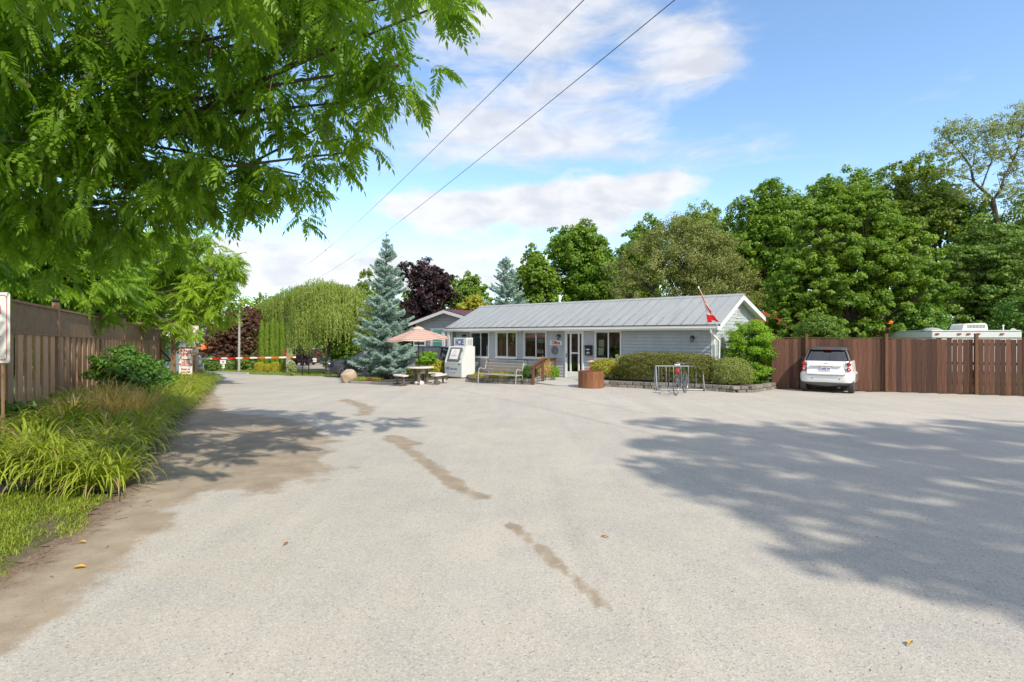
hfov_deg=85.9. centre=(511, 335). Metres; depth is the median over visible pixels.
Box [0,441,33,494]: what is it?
daylily clump
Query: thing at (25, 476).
daylily clump
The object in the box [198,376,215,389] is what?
daylily clump
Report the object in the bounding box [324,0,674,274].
cable
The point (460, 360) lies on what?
ice freezer
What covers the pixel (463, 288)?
deciduous tree
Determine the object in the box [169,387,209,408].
daylily clump
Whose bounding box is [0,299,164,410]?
wooden fence
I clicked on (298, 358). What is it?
purple plum
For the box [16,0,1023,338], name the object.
sky
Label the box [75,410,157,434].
daylily clump
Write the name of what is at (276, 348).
cedar column
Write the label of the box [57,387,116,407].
dry grass clump
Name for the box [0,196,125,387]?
deciduous tree
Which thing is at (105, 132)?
walnut tree
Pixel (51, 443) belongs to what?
daylily clump
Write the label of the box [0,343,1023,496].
lawn
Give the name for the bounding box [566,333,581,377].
storm door
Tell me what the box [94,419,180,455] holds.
daylily clump
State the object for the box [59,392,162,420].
dry grass clump
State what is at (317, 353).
bush
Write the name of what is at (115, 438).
daylily clump
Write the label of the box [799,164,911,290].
deciduous tree
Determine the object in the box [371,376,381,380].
flower clump
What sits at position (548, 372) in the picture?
bedding plant
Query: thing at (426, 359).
shrub
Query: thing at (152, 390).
daylily clump
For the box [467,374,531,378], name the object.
planting bed
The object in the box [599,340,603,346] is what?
notice
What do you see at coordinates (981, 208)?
deciduous tree
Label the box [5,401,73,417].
daylily clump
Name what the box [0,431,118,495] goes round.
daylily clump
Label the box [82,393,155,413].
dry grass clump
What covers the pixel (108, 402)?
dry grass clump
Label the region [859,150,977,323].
deciduous tree
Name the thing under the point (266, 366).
topiary
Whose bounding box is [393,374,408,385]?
curved bench
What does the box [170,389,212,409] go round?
daylily clump
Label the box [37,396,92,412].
weed
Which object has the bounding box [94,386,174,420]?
dry grass clump
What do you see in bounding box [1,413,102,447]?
daylily clump
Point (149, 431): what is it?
daylily clump
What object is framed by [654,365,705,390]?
bicycle rack
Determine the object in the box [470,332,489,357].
window
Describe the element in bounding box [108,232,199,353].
deciduous tree
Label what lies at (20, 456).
daylily clump
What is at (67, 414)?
daylily clump
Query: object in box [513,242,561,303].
deciduous tree
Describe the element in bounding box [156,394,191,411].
daylily clump
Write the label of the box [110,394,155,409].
dry grass clump
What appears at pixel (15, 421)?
daylily clump
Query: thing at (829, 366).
car
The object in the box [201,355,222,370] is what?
bush
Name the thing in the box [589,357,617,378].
shrub
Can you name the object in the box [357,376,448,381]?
planting bed
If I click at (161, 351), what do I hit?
side gate
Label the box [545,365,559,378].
bedding plant
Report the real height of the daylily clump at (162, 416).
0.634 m
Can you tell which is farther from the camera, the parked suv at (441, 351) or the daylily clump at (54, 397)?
the parked suv at (441, 351)
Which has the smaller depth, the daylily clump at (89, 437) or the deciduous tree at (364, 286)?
the daylily clump at (89, 437)
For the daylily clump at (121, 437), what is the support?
on the planting bed at (137, 462)
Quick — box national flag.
[698,286,719,329]
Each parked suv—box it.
[327,349,399,376]
[367,346,448,377]
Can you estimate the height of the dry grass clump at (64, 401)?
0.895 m
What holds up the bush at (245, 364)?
on the lawn at (219, 378)
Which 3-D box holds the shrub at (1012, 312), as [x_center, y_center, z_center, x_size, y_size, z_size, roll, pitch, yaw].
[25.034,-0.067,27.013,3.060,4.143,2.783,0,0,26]
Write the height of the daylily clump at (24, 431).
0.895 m
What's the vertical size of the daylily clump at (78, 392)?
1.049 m
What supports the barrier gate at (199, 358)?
on the lawn at (219, 378)
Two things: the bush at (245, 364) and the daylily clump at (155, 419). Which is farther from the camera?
the bush at (245, 364)
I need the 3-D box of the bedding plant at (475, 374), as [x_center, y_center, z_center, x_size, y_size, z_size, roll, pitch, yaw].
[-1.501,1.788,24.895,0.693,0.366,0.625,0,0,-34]
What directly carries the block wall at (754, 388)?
on the parking lot
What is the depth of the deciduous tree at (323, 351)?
82.30 m
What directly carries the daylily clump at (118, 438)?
on the planting bed at (137, 462)
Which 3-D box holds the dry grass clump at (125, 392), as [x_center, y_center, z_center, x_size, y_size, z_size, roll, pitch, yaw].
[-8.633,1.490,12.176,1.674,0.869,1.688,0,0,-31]
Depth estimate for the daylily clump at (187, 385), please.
18.36 m
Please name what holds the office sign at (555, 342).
attached to the office building
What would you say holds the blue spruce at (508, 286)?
on the lawn at (219, 378)
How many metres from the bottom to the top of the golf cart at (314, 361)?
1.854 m
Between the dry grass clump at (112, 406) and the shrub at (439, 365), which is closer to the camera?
the dry grass clump at (112, 406)
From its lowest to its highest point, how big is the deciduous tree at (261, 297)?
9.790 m
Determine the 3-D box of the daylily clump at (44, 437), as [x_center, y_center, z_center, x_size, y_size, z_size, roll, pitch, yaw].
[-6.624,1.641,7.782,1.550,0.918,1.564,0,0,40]
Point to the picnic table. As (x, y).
(415, 368)
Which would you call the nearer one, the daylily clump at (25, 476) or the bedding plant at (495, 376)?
the daylily clump at (25, 476)
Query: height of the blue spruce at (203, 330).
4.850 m
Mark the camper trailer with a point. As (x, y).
(965, 330)
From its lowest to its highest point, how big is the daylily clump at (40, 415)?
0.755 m
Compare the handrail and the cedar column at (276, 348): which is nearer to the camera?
the handrail
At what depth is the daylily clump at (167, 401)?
13.31 m
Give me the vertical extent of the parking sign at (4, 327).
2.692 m
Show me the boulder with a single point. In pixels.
(347, 375)
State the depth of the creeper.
8.12 m
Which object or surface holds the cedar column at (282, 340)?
on the lawn at (219, 378)
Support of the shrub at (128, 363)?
on the planting bed at (137, 462)
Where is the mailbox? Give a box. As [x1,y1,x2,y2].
[584,345,592,355]
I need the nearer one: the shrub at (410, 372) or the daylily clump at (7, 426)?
the daylily clump at (7, 426)
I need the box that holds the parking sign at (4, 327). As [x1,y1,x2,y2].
[0,292,9,425]
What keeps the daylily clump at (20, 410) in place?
on the planting bed at (137, 462)
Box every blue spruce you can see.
[197,324,209,357]
[347,233,417,379]
[481,256,528,304]
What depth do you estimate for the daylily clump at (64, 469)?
6.57 m
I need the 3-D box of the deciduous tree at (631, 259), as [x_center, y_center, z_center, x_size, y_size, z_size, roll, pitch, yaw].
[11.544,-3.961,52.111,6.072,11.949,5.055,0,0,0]
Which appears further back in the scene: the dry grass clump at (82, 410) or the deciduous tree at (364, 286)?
the deciduous tree at (364, 286)
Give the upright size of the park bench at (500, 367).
0.931 m
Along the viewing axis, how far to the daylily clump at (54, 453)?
6.62 m
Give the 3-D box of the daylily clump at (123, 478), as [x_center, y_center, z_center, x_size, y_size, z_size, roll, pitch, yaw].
[-4.965,1.677,6.859,1.374,0.671,1.435,0,0,-8]
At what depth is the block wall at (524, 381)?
22.71 m
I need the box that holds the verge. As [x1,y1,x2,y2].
[0,482,114,572]
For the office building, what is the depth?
24.27 m
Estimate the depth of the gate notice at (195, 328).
23.99 m
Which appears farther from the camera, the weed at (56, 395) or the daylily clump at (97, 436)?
the weed at (56, 395)
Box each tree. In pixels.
[0,0,492,314]
[0,189,172,401]
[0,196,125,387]
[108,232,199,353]
[118,224,256,347]
[170,304,201,355]
[243,290,290,360]
[255,277,378,373]
[299,334,343,360]
[354,267,379,351]
[379,290,412,350]
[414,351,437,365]
[444,270,494,309]
[455,294,487,310]
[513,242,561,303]
[542,217,623,301]
[601,210,765,309]
[607,230,664,298]
[621,212,669,295]
[663,198,730,293]
[699,218,760,311]
[716,177,815,311]
[760,190,961,346]
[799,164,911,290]
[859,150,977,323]
[920,212,1023,329]
[930,99,1023,223]
[934,198,1006,304]
[980,187,1023,328]
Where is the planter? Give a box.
[578,370,603,388]
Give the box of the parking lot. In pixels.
[0,373,1023,681]
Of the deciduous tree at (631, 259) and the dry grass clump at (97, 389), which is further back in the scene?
the deciduous tree at (631, 259)
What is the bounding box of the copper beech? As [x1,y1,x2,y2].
[201,301,266,368]
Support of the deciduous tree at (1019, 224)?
on the lawn at (219, 378)
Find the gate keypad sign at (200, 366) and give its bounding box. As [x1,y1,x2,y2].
[198,363,203,370]
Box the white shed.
[165,337,194,371]
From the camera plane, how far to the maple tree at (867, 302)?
26.10 m
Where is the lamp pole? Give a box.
[238,298,239,371]
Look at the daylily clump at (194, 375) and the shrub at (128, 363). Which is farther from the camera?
the daylily clump at (194, 375)
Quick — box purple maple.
[395,256,460,347]
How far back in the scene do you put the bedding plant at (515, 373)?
23.43 m
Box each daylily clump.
[0,404,70,430]
[0,408,80,428]
[0,411,58,430]
[0,411,82,432]
[0,416,94,484]
[0,417,73,443]
[0,418,107,448]
[0,423,69,446]
[0,429,84,475]
[0,431,42,472]
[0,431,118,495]
[0,433,96,482]
[0,435,58,489]
[0,437,93,498]
[0,437,103,490]
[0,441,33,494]
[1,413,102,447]
[1,420,20,440]
[1,427,113,492]
[1,440,122,489]
[5,396,82,417]
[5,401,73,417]
[5,433,49,489]
[7,398,117,431]
[14,429,136,486]
[14,449,116,496]
[18,396,115,428]
[24,394,99,406]
[29,448,142,500]
[32,441,151,500]
[35,403,136,429]
[38,409,113,427]
[39,385,96,399]
[44,388,143,404]
[45,440,161,496]
[46,422,137,453]
[49,440,172,501]
[50,404,174,449]
[50,418,157,454]
[50,422,92,439]
[53,413,123,437]
[54,425,134,447]
[73,408,150,424]
[74,438,142,466]
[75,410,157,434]
[76,423,132,435]
[77,422,152,457]
[81,428,154,460]
[86,423,163,469]
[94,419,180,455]
[96,413,177,444]
[108,418,177,451]
[112,404,186,440]
[113,389,188,412]
[122,383,188,403]
[136,404,186,427]
[143,403,185,425]
[146,396,199,426]
[149,391,200,420]
[154,382,184,399]
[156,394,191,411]
[165,392,196,412]
[165,396,197,413]
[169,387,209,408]
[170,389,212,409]
[175,390,209,404]
[176,383,207,400]
[177,379,211,399]
[178,381,211,400]
[182,372,213,382]
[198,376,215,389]
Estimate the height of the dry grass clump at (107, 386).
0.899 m
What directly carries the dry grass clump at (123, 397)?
on the planting bed at (137, 462)
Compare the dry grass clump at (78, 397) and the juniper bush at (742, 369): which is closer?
the dry grass clump at (78, 397)
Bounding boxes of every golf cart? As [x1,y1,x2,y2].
[296,348,316,364]
[315,348,324,363]
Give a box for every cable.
[305,0,583,265]
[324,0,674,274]
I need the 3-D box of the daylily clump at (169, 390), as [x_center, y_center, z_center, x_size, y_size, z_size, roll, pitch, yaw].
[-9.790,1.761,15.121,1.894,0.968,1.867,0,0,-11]
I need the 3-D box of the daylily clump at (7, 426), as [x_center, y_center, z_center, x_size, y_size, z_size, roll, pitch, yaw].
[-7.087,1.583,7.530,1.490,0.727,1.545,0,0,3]
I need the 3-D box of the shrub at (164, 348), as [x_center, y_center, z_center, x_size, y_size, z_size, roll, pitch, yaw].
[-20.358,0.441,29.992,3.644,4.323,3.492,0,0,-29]
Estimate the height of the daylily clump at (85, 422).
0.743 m
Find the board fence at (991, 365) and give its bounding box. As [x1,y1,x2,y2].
[772,333,1023,394]
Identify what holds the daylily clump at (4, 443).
on the planting bed at (137, 462)
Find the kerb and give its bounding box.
[204,371,248,373]
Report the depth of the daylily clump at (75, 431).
8.30 m
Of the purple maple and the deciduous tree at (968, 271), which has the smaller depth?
the deciduous tree at (968, 271)
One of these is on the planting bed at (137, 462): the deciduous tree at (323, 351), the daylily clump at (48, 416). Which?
the daylily clump at (48, 416)
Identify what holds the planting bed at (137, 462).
on the lawn at (219, 378)
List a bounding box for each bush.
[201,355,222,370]
[221,355,257,370]
[286,360,296,375]
[313,349,323,362]
[710,356,754,385]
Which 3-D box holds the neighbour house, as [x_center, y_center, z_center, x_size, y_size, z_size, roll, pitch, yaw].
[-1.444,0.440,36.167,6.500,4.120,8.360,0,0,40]
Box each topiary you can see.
[254,361,264,371]
[263,363,271,372]
[269,361,281,371]
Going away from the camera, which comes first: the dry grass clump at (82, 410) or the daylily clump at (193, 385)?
the dry grass clump at (82, 410)
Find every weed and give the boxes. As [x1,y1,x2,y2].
[0,397,39,420]
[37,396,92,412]
[41,388,92,404]
[172,371,180,379]
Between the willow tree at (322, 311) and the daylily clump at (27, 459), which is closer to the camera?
the daylily clump at (27, 459)
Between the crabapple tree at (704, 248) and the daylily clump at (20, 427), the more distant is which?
the crabapple tree at (704, 248)
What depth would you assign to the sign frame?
24.06 m
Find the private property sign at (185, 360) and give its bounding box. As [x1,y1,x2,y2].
[179,349,191,374]
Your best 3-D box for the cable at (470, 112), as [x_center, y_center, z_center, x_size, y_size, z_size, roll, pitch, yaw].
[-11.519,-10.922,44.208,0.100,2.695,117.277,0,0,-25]
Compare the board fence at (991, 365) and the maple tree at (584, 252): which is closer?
the board fence at (991, 365)
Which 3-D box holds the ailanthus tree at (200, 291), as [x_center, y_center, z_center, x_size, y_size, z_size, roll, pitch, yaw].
[-18.539,-1.457,29.086,5.587,8.126,17.339,0,0,-41]
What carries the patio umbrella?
on the parking lot
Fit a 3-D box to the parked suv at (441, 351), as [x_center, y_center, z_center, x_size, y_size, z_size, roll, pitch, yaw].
[-5.504,1.467,30.837,4.920,1.810,2.320,0,0,-8]
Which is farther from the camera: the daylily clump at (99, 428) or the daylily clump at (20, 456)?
the daylily clump at (99, 428)
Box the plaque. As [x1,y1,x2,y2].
[551,346,557,353]
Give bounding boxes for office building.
[443,293,765,382]
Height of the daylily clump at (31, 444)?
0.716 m
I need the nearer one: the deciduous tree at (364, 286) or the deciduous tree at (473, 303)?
the deciduous tree at (473, 303)
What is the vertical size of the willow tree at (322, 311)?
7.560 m
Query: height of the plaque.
0.380 m
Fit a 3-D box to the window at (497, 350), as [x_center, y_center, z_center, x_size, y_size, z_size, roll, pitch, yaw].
[-0.282,0.452,26.838,1.421,1.304,0.116,0,0,40]
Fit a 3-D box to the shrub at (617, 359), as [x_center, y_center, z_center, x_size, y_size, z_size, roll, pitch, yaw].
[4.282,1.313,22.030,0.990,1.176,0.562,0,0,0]
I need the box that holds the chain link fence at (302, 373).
[293,352,330,375]
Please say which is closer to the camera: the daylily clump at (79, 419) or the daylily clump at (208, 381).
the daylily clump at (79, 419)
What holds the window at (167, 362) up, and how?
in the white shed
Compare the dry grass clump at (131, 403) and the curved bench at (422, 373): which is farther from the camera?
the curved bench at (422, 373)
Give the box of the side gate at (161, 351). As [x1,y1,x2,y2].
[159,342,170,364]
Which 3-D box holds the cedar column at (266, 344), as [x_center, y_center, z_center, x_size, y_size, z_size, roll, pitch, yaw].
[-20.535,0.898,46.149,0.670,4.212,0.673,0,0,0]
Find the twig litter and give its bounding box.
[3,434,187,576]
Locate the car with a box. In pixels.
[800,347,857,392]
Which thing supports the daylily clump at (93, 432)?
on the planting bed at (137, 462)
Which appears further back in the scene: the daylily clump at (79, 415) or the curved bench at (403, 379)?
the curved bench at (403, 379)
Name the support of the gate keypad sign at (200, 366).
attached to the barrier gate at (199, 358)
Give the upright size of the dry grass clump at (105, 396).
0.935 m
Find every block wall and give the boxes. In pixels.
[465,377,536,384]
[604,380,778,392]
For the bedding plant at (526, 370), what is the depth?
23.09 m
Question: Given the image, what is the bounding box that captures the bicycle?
[673,362,691,394]
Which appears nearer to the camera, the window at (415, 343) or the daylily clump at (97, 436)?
the daylily clump at (97, 436)
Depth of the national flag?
19.17 m
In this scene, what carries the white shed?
on the lawn at (219, 378)
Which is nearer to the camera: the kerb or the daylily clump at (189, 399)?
the daylily clump at (189, 399)
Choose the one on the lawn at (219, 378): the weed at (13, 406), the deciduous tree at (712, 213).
the deciduous tree at (712, 213)
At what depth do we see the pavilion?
56.30 m
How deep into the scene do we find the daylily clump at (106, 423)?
9.37 m
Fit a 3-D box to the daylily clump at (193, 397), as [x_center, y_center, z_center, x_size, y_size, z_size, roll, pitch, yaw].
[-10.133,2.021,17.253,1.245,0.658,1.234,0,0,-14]
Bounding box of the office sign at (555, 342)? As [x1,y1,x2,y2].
[550,340,561,344]
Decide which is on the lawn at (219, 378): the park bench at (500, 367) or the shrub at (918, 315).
the shrub at (918, 315)
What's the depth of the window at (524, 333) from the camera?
25.68 m
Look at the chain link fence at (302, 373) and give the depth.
38.16 m
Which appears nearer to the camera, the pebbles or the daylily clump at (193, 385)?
the pebbles
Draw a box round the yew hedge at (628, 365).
[613,351,722,383]
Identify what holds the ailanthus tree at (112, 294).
on the lawn at (219, 378)
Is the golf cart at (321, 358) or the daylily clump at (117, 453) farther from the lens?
the golf cart at (321, 358)
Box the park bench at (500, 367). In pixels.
[478,361,523,384]
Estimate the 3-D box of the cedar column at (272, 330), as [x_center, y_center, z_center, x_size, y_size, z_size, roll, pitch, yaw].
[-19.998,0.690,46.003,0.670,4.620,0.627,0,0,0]
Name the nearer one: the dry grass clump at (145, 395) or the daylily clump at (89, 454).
the daylily clump at (89, 454)
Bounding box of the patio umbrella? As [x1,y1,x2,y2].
[386,326,448,384]
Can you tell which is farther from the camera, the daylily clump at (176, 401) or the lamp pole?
the lamp pole
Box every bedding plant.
[471,371,486,376]
[488,368,508,377]
[508,366,525,377]
[522,362,536,377]
[536,356,552,379]
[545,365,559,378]
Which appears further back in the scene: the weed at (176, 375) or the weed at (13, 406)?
the weed at (176, 375)
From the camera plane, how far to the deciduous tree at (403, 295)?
49.45 m
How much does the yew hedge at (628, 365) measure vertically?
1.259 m
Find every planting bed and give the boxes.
[0,382,213,492]
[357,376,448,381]
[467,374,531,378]
[604,377,766,385]
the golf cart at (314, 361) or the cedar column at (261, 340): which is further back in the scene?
the golf cart at (314, 361)
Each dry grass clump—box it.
[27,390,120,419]
[31,392,105,411]
[36,387,112,414]
[44,397,121,419]
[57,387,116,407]
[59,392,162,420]
[62,372,154,397]
[66,378,121,400]
[71,383,154,409]
[77,387,155,415]
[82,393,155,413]
[83,380,160,411]
[85,383,161,401]
[88,381,132,393]
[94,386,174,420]
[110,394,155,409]
[112,385,167,407]
[122,382,164,410]
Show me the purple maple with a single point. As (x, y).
(429, 294)
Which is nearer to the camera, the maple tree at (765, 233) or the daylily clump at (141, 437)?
the daylily clump at (141, 437)
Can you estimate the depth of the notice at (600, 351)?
23.50 m
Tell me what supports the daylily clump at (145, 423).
on the planting bed at (137, 462)
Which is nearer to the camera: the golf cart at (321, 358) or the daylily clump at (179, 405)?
the daylily clump at (179, 405)
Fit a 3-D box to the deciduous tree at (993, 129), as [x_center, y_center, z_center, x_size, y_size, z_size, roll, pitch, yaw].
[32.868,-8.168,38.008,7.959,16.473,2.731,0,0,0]
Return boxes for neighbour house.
[408,309,471,346]
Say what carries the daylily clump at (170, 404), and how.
on the planting bed at (137, 462)
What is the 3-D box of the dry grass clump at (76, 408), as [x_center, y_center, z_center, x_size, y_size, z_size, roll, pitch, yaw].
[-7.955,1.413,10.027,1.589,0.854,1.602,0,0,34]
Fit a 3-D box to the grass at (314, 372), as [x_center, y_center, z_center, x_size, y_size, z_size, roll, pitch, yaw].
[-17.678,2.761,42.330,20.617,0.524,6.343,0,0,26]
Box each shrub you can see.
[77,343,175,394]
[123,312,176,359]
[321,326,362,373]
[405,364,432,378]
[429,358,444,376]
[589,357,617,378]
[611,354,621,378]
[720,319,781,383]
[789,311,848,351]
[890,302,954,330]
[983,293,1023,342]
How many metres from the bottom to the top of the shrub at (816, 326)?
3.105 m
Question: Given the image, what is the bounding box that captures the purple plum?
[291,345,313,365]
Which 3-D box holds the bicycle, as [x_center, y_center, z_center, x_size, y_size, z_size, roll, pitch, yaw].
[5.501,1.390,17.917,0.593,1.016,1.706,0,0,33]
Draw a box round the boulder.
[340,369,356,382]
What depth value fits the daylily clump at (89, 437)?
7.52 m
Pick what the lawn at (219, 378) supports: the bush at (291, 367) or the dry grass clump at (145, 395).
the bush at (291, 367)
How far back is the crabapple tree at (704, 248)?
35.20 m
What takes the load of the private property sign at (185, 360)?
on the planting bed at (137, 462)
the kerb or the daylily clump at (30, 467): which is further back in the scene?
the kerb
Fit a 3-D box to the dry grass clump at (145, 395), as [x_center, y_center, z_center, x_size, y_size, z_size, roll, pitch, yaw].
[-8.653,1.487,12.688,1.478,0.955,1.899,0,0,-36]
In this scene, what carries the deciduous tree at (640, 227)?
on the lawn at (219, 378)
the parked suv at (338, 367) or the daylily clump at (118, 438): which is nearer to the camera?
the daylily clump at (118, 438)
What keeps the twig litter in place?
on the parking lot
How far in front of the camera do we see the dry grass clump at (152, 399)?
12.05 m
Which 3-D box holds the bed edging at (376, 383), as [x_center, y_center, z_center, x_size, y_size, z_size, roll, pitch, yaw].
[-5.710,2.169,25.585,5.211,0.359,1.414,0,0,20]
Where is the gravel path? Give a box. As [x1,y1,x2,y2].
[286,360,324,368]
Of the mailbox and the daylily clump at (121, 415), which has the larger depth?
the mailbox
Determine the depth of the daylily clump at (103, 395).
11.43 m
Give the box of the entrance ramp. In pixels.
[537,377,577,386]
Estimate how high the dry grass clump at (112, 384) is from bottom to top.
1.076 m
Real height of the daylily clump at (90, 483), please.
0.544 m
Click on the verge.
(28, 551)
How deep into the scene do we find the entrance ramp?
22.07 m
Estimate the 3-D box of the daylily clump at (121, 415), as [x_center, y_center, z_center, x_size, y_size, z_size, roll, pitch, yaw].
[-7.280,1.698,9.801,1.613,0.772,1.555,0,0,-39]
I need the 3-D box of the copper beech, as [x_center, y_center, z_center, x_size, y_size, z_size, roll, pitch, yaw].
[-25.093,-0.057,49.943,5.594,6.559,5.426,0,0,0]
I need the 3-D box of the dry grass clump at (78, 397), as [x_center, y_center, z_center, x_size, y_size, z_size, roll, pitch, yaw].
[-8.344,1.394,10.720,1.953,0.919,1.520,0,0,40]
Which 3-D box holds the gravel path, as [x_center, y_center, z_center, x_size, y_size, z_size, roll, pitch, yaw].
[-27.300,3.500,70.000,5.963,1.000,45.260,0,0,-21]
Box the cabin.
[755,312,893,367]
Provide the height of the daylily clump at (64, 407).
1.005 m
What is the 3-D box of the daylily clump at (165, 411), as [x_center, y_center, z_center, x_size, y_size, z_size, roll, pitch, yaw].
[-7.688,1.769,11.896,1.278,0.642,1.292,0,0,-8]
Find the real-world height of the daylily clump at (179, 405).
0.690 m
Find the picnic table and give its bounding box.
[406,366,433,384]
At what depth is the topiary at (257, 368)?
42.30 m
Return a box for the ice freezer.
[445,338,474,377]
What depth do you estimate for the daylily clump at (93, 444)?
7.63 m
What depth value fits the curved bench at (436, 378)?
23.58 m
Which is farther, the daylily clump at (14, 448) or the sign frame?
the sign frame
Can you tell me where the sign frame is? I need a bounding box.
[171,320,200,378]
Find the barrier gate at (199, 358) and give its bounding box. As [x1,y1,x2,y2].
[197,355,295,366]
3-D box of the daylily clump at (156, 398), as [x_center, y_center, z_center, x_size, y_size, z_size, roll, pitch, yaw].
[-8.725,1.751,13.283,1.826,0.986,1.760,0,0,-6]
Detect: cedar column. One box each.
[258,319,265,367]
[264,322,269,363]
[269,317,275,367]
[274,321,279,370]
[279,319,285,370]
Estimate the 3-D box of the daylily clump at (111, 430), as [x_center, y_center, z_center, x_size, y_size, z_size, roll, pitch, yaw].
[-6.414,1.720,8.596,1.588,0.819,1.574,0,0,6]
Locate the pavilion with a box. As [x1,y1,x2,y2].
[201,343,219,359]
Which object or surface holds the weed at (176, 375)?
on the planting bed at (137, 462)
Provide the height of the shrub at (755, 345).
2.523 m
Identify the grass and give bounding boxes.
[217,369,373,376]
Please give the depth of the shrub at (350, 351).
39.73 m
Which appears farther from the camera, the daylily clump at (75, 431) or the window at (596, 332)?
the window at (596, 332)
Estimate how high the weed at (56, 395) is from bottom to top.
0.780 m
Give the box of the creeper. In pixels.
[121,439,145,456]
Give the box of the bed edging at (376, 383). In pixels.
[350,379,445,384]
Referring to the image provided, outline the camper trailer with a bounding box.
[885,323,1021,371]
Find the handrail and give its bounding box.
[529,357,556,384]
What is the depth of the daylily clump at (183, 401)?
15.00 m
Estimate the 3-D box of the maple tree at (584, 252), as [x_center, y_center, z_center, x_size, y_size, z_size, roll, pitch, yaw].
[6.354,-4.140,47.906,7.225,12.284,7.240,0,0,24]
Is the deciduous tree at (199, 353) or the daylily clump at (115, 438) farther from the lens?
the deciduous tree at (199, 353)
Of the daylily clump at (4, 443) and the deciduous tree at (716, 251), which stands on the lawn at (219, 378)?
the deciduous tree at (716, 251)
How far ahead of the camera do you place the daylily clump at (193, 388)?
17.69 m
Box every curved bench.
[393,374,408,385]
[420,372,441,382]
[431,373,446,384]
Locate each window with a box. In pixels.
[165,350,168,364]
[413,341,425,345]
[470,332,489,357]
[495,332,516,358]
[523,331,546,358]
[593,331,621,359]
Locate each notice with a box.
[183,326,198,348]
[598,348,603,354]
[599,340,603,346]
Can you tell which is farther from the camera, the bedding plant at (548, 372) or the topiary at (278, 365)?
the topiary at (278, 365)
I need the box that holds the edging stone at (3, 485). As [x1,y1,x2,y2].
[0,481,44,491]
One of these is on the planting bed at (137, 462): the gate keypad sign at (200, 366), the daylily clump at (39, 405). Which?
the daylily clump at (39, 405)
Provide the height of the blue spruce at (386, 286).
7.915 m
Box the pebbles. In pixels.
[2,409,1023,681]
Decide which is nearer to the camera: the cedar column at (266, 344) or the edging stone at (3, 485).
the edging stone at (3, 485)
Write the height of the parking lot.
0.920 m
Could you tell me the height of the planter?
0.615 m
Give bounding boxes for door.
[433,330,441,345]
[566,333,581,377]
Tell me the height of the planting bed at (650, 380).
0.001 m
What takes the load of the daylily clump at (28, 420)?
on the planting bed at (137, 462)

